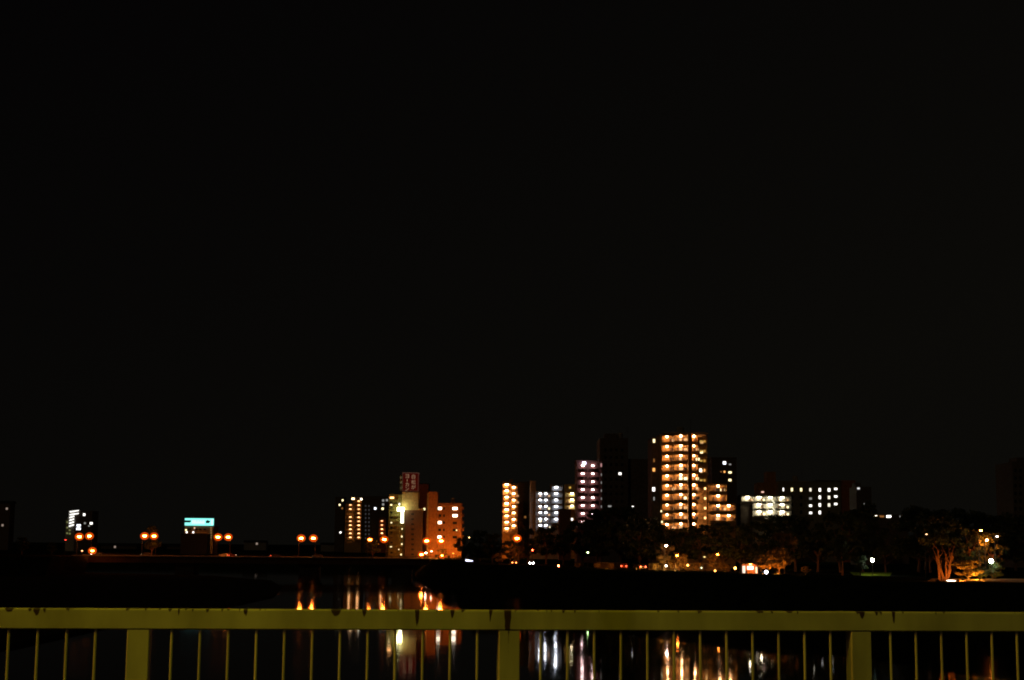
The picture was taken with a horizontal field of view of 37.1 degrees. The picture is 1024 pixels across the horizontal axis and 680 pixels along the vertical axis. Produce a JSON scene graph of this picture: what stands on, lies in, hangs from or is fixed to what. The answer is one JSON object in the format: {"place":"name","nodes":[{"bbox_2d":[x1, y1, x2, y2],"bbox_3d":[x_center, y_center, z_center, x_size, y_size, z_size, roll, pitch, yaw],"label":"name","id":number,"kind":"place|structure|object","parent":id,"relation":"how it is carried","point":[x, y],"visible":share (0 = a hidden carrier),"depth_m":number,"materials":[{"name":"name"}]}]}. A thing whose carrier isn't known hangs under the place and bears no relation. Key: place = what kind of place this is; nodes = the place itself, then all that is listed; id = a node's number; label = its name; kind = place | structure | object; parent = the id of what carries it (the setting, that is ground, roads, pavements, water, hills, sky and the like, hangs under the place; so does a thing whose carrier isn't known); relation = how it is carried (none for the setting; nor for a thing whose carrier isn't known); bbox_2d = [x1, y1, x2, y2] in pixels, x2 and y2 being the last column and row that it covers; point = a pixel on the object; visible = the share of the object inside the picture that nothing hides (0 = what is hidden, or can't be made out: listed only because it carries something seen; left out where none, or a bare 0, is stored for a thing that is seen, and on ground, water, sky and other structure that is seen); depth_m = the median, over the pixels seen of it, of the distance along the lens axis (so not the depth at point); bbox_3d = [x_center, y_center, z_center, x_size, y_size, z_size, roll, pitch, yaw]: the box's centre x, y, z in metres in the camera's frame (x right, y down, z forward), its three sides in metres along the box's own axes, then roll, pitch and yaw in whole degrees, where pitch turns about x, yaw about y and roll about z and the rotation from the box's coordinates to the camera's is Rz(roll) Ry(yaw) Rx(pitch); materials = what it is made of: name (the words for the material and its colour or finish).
{"place":"outdoors","nodes":[
{"label":"outdoors","id":0,"kind":"place"},
{"bbox_2d":[0,501,16,549],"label":"building","id":1,"kind":"structure","parent":0,"point":[7,511],"depth_m":993.40,"materials":[{"name":"grey concrete"}]},
{"bbox_2d":[0,550,88,576],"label":"bank","id":2,"kind":"structure","parent":0,"point":[37,563],"depth_m":568.21,"materials":[{"name":"black"}]},
{"bbox_2d":[65,510,98,550],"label":"apartment block","id":3,"kind":"structure","parent":2,"relation":"on","point":[84,524],"depth_m":942.73,"materials":[{"name":"grey concrete"}]},
{"bbox_2d":[100,544,138,548],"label":"house","id":4,"kind":"structure","parent":0,"point":[119,546],"depth_m":1287.83,"materials":[{"name":"grey"}]},
{"bbox_2d":[243,540,267,549],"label":"house","id":5,"kind":"structure","parent":0,"point":[255,544],"depth_m":1288.20,"materials":[{"name":"concrete"}]},
{"bbox_2d":[320,543,333,551],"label":"house","id":6,"kind":"structure","parent":0,"point":[328,547],"depth_m":1188.88,"materials":[{"name":"concrete"}]},
{"bbox_2d":[0,562,1023,679],"bbox_3d":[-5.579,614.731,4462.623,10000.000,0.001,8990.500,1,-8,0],"label":"river","id":7,"kind":"structure","parent":0,"point":[354,587],"depth_m":189.93,"materials":[{"name":"black liquid"}]},
{"bbox_2d":[71,553,437,575],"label":"road bridge","id":8,"kind":"structure","parent":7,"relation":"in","point":[189,564],"depth_m":633.30,"materials":[{"name":"paint"}]},
{"bbox_2d":[0,608,1023,679],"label":"railing","id":9,"kind":"object","parent":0,"point":[139,624],"visible":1,"depth_m":8.20,"materials":[{"name":"metal"}]},
{"bbox_2d":[0,0,1023,546],"label":"sky","id":10,"kind":"structure","parent":0,"point":[264,263],"materials":[{"name":"black"}]},
{"bbox_2d":[13,542,1023,637],"bbox_3d":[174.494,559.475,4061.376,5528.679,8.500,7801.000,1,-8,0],"label":"bank","id":11,"kind":"structure","parent":0,"point":[830,588],"depth_m":324.68,"materials":[{"name":"black plant"}]},
{"bbox_2d":[143,525,161,553],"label":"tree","id":12,"kind":"object","parent":11,"relation":"on","point":[152,544],"visible":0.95,"depth_m":658.62,"materials":[{"name":"black plant"}]},
{"bbox_2d":[167,545,179,548],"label":"house","id":13,"kind":"structure","parent":11,"relation":"on","point":[173,546],"depth_m":1337.32,"materials":[{"name":"grey"}]},
{"bbox_2d":[180,534,210,553],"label":"house","id":14,"kind":"structure","parent":11,"relation":"on","point":[195,543],"depth_m":782.92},
{"bbox_2d":[184,518,217,553],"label":"office building","id":15,"kind":"structure","parent":11,"relation":"on","point":[203,526],"depth_m":813.58,"materials":[{"name":"grey"}]},
{"bbox_2d":[334,497,345,551],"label":"apartment block","id":16,"kind":"structure","parent":11,"relation":"on","point":[339,533],"depth_m":1141.82,"materials":[{"name":"grey concrete"}]},
{"bbox_2d":[344,497,362,552],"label":"apartment block","id":17,"kind":"structure","parent":11,"relation":"on","point":[353,525],"depth_m":1081.43,"materials":[{"name":"brown concrete"}]},
{"bbox_2d":[364,537,380,557],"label":"tree","id":18,"kind":"object","parent":11,"relation":"on","point":[373,548],"visible":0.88,"depth_m":648.22,"materials":[{"name":"brown plant"}]},
{"bbox_2d":[362,496,388,552],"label":"apartment block","id":19,"kind":"structure","parent":11,"relation":"on","point":[375,516],"depth_m":1072.35,"materials":[{"name":"grey concrete"}]},
{"bbox_2d":[388,472,424,557],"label":"office tower","id":20,"kind":"structure","parent":11,"relation":"on","point":[406,521],"depth_m":695.68,"materials":[{"name":"beige concrete"}]},
{"bbox_2d":[419,483,429,556],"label":"office block","id":21,"kind":"structure","parent":11,"relation":"on","point":[424,489],"depth_m":756.16,"materials":[{"name":"concrete"}]},
{"bbox_2d":[437,548,447,556],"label":"tree","id":22,"kind":"object","parent":11,"relation":"on","point":[442,553],"visible":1,"depth_m":648.21,"materials":[{"name":"orange plant"}]},
{"bbox_2d":[426,492,463,557],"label":"hotel block","id":23,"kind":"structure","parent":11,"relation":"on","point":[445,522],"depth_m":699.74,"materials":[{"name":"orange"}]},
{"bbox_2d":[453,534,474,560],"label":"tree","id":24,"kind":"object","parent":11,"relation":"on","point":[466,551],"visible":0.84,"depth_m":553.57,"materials":[{"name":"black plant"}]},
{"bbox_2d":[481,533,505,562],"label":"tree","id":25,"kind":"object","parent":11,"relation":"on","point":[492,544],"visible":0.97,"depth_m":514.88,"materials":[{"name":"black plant"}]},
{"bbox_2d":[493,553,504,561],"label":"shrub","id":26,"kind":"object","parent":11,"relation":"on","point":[499,559],"visible":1,"depth_m":474.68,"materials":[{"name":"brown plant"}]},
{"bbox_2d":[500,540,518,563],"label":"tree","id":27,"kind":"object","parent":11,"relation":"on","point":[505,549],"visible":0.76,"depth_m":494.90,"materials":[{"name":"brown plant"}]},
{"bbox_2d":[502,479,518,557],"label":"apartment block","id":28,"kind":"structure","parent":11,"relation":"on","point":[510,496],"depth_m":700.19,"materials":[{"name":"orange"}]},
{"bbox_2d":[512,560,518,564],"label":"car","id":29,"kind":"object","parent":11,"relation":"on","point":[515,562],"visible":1,"depth_m":464.11,"materials":[{"name":"paint"}]},
{"bbox_2d":[511,545,524,559],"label":"tree","id":30,"kind":"object","parent":11,"relation":"on","point":[521,549],"visible":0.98,"depth_m":479.30,"materials":[{"name":"brown plant"}]},
{"bbox_2d":[518,482,528,557],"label":"office block","id":31,"kind":"structure","parent":11,"relation":"on","point":[523,506],"depth_m":725.80,"materials":[{"name":"grey"}]},
{"bbox_2d":[515,527,538,562],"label":"tree","id":32,"kind":"object","parent":11,"relation":"on","point":[521,533],"visible":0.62,"depth_m":509.67,"materials":[{"name":"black plant"}]},
{"bbox_2d":[531,526,558,563],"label":"tree","id":33,"kind":"object","parent":11,"relation":"on","point":[542,532],"visible":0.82,"depth_m":495.29,"materials":[{"name":"black plant"}]},
{"bbox_2d":[529,481,562,558],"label":"apartment block","id":34,"kind":"structure","parent":11,"relation":"on","point":[545,506],"depth_m":685.44,"materials":[{"name":"concrete"}]},
{"bbox_2d":[545,522,582,564],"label":"tree","id":35,"kind":"object","parent":11,"relation":"on","point":[556,547],"visible":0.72,"depth_m":474.79,"materials":[{"name":"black plant"}]},
{"bbox_2d":[564,484,574,558],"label":"apartment block","id":36,"kind":"structure","parent":11,"relation":"on","point":[569,496],"depth_m":716.07,"materials":[{"name":"grey concrete"}]},
{"bbox_2d":[574,460,602,562],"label":"apartment block","id":37,"kind":"structure","parent":11,"relation":"on","point":[588,485],"depth_m":548.38,"materials":[{"name":"grey concrete"}]},
{"bbox_2d":[597,562,620,567],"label":"garden wall","id":38,"kind":"structure","parent":11,"relation":"on","point":[605,564],"depth_m":413.60,"materials":[{"name":"concrete"}]},
{"bbox_2d":[596,505,642,566],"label":"tree","id":39,"kind":"object","parent":11,"relation":"on","point":[625,513],"visible":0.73,"depth_m":435.39,"materials":[{"name":"black plant"}]},
{"bbox_2d":[621,563,628,568],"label":"car","id":40,"kind":"object","parent":11,"relation":"on","point":[624,565],"visible":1,"depth_m":398.22,"materials":[{"name":"paint"}]},
{"bbox_2d":[617,515,667,563],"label":"tree","id":41,"kind":"object","parent":11,"relation":"on","point":[640,523],"visible":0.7,"depth_m":420.43,"materials":[{"name":"black plant"}]},
{"bbox_2d":[639,564,646,568],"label":"car","id":42,"kind":"object","parent":11,"relation":"on","point":[642,566],"visible":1,"depth_m":387.71,"materials":[{"name":"paint"}]},
{"bbox_2d":[650,563,659,569],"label":"shrub","id":43,"kind":"object","parent":11,"relation":"on","point":[654,566],"visible":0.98,"depth_m":379.39,"materials":[{"name":"brown plant"}]},
{"bbox_2d":[640,523,673,562],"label":"tree","id":44,"kind":"object","parent":11,"relation":"on","point":[652,554],"visible":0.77,"depth_m":405.78,"materials":[{"name":"green plant"}]},
{"bbox_2d":[648,563,682,569],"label":"garden wall","id":45,"kind":"structure","parent":11,"relation":"on","point":[660,568],"depth_m":389.77,"materials":[{"name":"concrete"}]},
{"bbox_2d":[656,543,674,569],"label":"tree","id":46,"kind":"object","parent":11,"relation":"on","point":[667,549],"visible":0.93,"depth_m":380.64,"materials":[{"name":"brown plant"}]},
{"bbox_2d":[668,562,678,570],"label":"shrub","id":47,"kind":"object","parent":11,"relation":"on","point":[671,566],"visible":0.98,"depth_m":379.53,"materials":[{"name":"brown plant"}]},
{"bbox_2d":[661,526,697,561],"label":"tree","id":48,"kind":"object","parent":11,"relation":"on","point":[678,538],"visible":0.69,"depth_m":400.88,"materials":[{"name":"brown plant"}]},
{"bbox_2d":[672,552,687,570],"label":"tree","id":49,"kind":"object","parent":11,"relation":"on","point":[683,560],"visible":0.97,"depth_m":379.79,"materials":[{"name":"brown plant"}]},
{"bbox_2d":[692,563,702,568],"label":"shrub","id":50,"kind":"object","parent":11,"relation":"on","point":[696,567],"visible":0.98,"depth_m":379.91,"materials":[{"name":"brown plant"}]},
{"bbox_2d":[681,524,715,562],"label":"tree","id":51,"kind":"object","parent":11,"relation":"on","point":[694,536],"visible":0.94,"depth_m":395.99,"materials":[{"name":"green plant"}]},
{"bbox_2d":[684,563,730,570],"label":"garden wall","id":52,"kind":"structure","parent":11,"relation":"on","point":[705,566],"depth_m":387.80,"materials":[{"name":"concrete"}]},
{"bbox_2d":[707,552,721,567],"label":"tree","id":53,"kind":"object","parent":11,"relation":"on","point":[712,564],"visible":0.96,"depth_m":375.59,"materials":[{"name":"green plant"}]},
{"bbox_2d":[701,521,734,562],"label":"tree","id":54,"kind":"object","parent":11,"relation":"on","point":[716,528],"visible":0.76,"depth_m":391.02,"materials":[{"name":"green plant"}]},
{"bbox_2d":[707,457,737,561],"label":"apartment block","id":55,"kind":"structure","parent":11,"relation":"on","point":[721,470],"depth_m":618.42,"materials":[{"name":"grey"}]},
{"bbox_2d":[719,562,729,568],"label":"shrub","id":56,"kind":"object","parent":11,"relation":"on","point":[722,566],"visible":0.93,"depth_m":379.19,"materials":[{"name":"brown plant"}]},
{"bbox_2d":[720,523,758,562],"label":"tree","id":57,"kind":"object","parent":11,"relation":"on","point":[739,530],"visible":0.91,"depth_m":387.81,"materials":[{"name":"green plant"}]},
{"bbox_2d":[739,563,759,573],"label":"kiosk","id":58,"kind":"object","parent":11,"relation":"on","point":[752,568],"visible":0.98,"depth_m":348.54,"materials":[{"name":"orange"}]},
{"bbox_2d":[739,519,782,570],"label":"tree","id":59,"kind":"object","parent":11,"relation":"on","point":[764,525],"visible":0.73,"depth_m":380.54,"materials":[{"name":"green plant"}]},
{"bbox_2d":[754,554,775,573],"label":"tree","id":60,"kind":"object","parent":11,"relation":"on","point":[759,558],"visible":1,"depth_m":345.96,"materials":[{"name":"brown plant"}]},
{"bbox_2d":[755,514,792,568],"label":"tree","id":61,"kind":"object","parent":11,"relation":"on","point":[771,517],"visible":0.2,"depth_m":433.58,"materials":[{"name":"green plant"}]},
{"bbox_2d":[766,546,795,573],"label":"tree","id":62,"kind":"object","parent":11,"relation":"on","point":[780,556],"visible":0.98,"depth_m":347.03,"materials":[{"name":"brown plant"}]},
{"bbox_2d":[771,532,797,572],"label":"tree","id":63,"kind":"object","parent":11,"relation":"on","point":[792,544],"visible":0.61,"depth_m":358.53,"materials":[{"name":"black plant"}]},
{"bbox_2d":[770,515,816,571],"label":"tree","id":64,"kind":"object","parent":11,"relation":"on","point":[799,527],"visible":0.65,"depth_m":379.81,"materials":[{"name":"green plant"}]},
{"bbox_2d":[801,566,810,572],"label":"shrub","id":65,"kind":"object","parent":11,"relation":"on","point":[806,569],"visible":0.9,"depth_m":340.93,"materials":[{"name":"green plant"}]},
{"bbox_2d":[792,516,836,571],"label":"tree","id":66,"kind":"object","parent":11,"relation":"on","point":[804,548],"visible":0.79,"depth_m":375.76,"materials":[{"name":"green plant"}]},
{"bbox_2d":[832,535,848,575],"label":"tree","id":67,"kind":"object","parent":11,"relation":"on","point":[841,547],"visible":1,"depth_m":333.22,"materials":[{"name":"green plant"}]},
{"bbox_2d":[813,511,868,572],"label":"tree","id":68,"kind":"object","parent":11,"relation":"on","point":[846,517],"visible":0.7,"depth_m":370.70,"materials":[{"name":"green plant"}]},
{"bbox_2d":[852,555,867,574],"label":"tree","id":69,"kind":"object","parent":11,"relation":"on","point":[860,566],"visible":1,"depth_m":332.20,"materials":[{"name":"green plant"}]},
{"bbox_2d":[842,499,884,571],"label":"tree","id":70,"kind":"object","parent":11,"relation":"on","point":[867,514],"visible":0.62,"depth_m":375.80,"materials":[{"name":"green plant"}]},
{"bbox_2d":[897,512,933,569],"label":"tree","id":71,"kind":"object","parent":11,"relation":"on","point":[907,529],"visible":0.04,"depth_m":435.62,"materials":[{"name":"black plant"}]},
{"bbox_2d":[896,504,937,571],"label":"tree","id":72,"kind":"object","parent":11,"relation":"on","point":[909,514],"visible":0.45,"depth_m":396.07,"materials":[{"name":"black plant"}]},
{"bbox_2d":[924,533,926,576],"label":"street lamp","id":73,"kind":"object","parent":11,"relation":"on","point":[925,559],"visible":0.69,"depth_m":326.62,"materials":[{"name":"metal"}]},
{"bbox_2d":[903,508,958,572],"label":"tree","id":74,"kind":"object","parent":11,"relation":"on","point":[929,551],"visible":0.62,"depth_m":385.87,"materials":[{"name":"green plant"}]},
{"bbox_2d":[915,514,961,580],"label":"tree","id":75,"kind":"object","parent":11,"relation":"on","point":[939,518],"visible":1,"depth_m":284.02,"materials":[{"name":"brown plant"}]},
{"bbox_2d":[923,510,953,569],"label":"tree","id":76,"kind":"object","parent":11,"relation":"on","point":[942,564],"visible":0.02,"depth_m":435.17,"materials":[{"name":"brown plant"}]},
{"bbox_2d":[930,507,977,572],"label":"tree","id":77,"kind":"object","parent":11,"relation":"on","point":[955,513],"visible":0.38,"depth_m":390.82,"materials":[{"name":"green plant"}]},
{"bbox_2d":[951,560,985,578],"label":"shrub","id":78,"kind":"object","parent":11,"relation":"on","point":[971,566],"visible":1,"depth_m":286.28,"materials":[{"name":"orange plant"}]},
{"bbox_2d":[953,527,987,577],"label":"tree","id":79,"kind":"object","parent":11,"relation":"on","point":[959,554],"visible":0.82,"depth_m":301.32,"materials":[{"name":"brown plant"}]},
{"bbox_2d":[978,529,981,573],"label":"street lamp","id":80,"kind":"object","parent":11,"relation":"on","point":[978,545],"visible":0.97,"depth_m":297.47,"materials":[{"name":"metal"}]},
{"bbox_2d":[958,510,1002,566],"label":"tree","id":81,"kind":"object","parent":11,"relation":"on","point":[974,516],"visible":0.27,"depth_m":395.42,"materials":[{"name":"green plant"}]},
{"bbox_2d":[974,566,989,578],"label":"shrub","id":82,"kind":"object","parent":11,"relation":"on","point":[981,575],"visible":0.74,"depth_m":289.35,"materials":[{"name":"green plant"}]},
{"bbox_2d":[970,514,1005,555],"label":"tree","id":83,"kind":"object","parent":11,"relation":"on","point":[977,524],"visible":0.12,"depth_m":434.06,"materials":[{"name":"green plant"}]},
{"bbox_2d":[976,531,1009,578],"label":"tree","id":84,"kind":"object","parent":11,"relation":"on","point":[1002,551],"visible":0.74,"depth_m":303.46,"materials":[{"name":"green plant"}]},
{"bbox_2d":[984,562,1005,578],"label":"shrub","id":85,"kind":"object","parent":11,"relation":"on","point":[996,573],"visible":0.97,"depth_m":292.10,"materials":[{"name":"green plant"}]},
{"bbox_2d":[975,512,1021,571],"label":"tree","id":86,"kind":"object","parent":11,"relation":"on","point":[1001,524],"visible":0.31,"depth_m":391.16,"materials":[{"name":"green plant"}]},
{"bbox_2d":[991,517,1021,570],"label":"tree","id":87,"kind":"object","parent":11,"relation":"on","point":[1003,557],"visible":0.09,"depth_m":435.53,"materials":[{"name":"green plant"}]},
{"bbox_2d":[558,509,570,559],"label":"office block","id":88,"kind":"structure","parent":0,"point":[564,517],"depth_m":635.67,"materials":[{"name":"brown concrete"}]},
{"bbox_2d":[597,433,647,561],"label":"apartment tower","id":89,"kind":"structure","parent":0,"point":[624,480],"depth_m":598.90,"materials":[{"name":"grey"}]},
{"bbox_2d":[648,419,735,567],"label":"apartment tower","id":90,"kind":"structure","parent":0,"point":[682,492],"depth_m":438.03,"materials":[{"name":"concrete"}]},
{"bbox_2d":[455,559,931,578],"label":"riverside road","id":91,"kind":"structure","parent":0,"point":[690,570],"depth_m":383.91,"materials":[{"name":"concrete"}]},
{"bbox_2d":[737,472,791,562],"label":"office building","id":92,"kind":"structure","parent":0,"point":[762,502],"depth_m":620.87,"materials":[{"name":"grey concrete"}]},
{"bbox_2d":[776,476,854,561],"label":"office building","id":93,"kind":"structure","parent":0,"point":[816,500],"depth_m":656.99,"materials":[{"name":"brown tile"}]},
{"bbox_2d":[849,483,871,564],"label":"office building","id":94,"kind":"structure","parent":0,"point":[858,494],"depth_m":557.80,"materials":[{"name":"grey concrete"}]},
{"bbox_2d":[851,572,892,575],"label":"lawn","id":95,"kind":"structure","parent":0,"point":[874,573],"depth_m":338.19,"materials":[{"name":"green plant"}]},
{"bbox_2d":[873,514,908,563],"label":"building","id":96,"kind":"structure","parent":0,"point":[884,520],"depth_m":605.35,"materials":[{"name":"grey"}]},
{"bbox_2d":[929,578,1023,581],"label":"park path","id":97,"kind":"structure","parent":0,"point":[986,580],"depth_m":282.41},
{"bbox_2d":[995,458,1023,567],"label":"apartment tower","id":98,"kind":"structure","parent":0,"point":[1010,486],"depth_m":520.78,"materials":[{"name":"grey concrete"}]}
]}

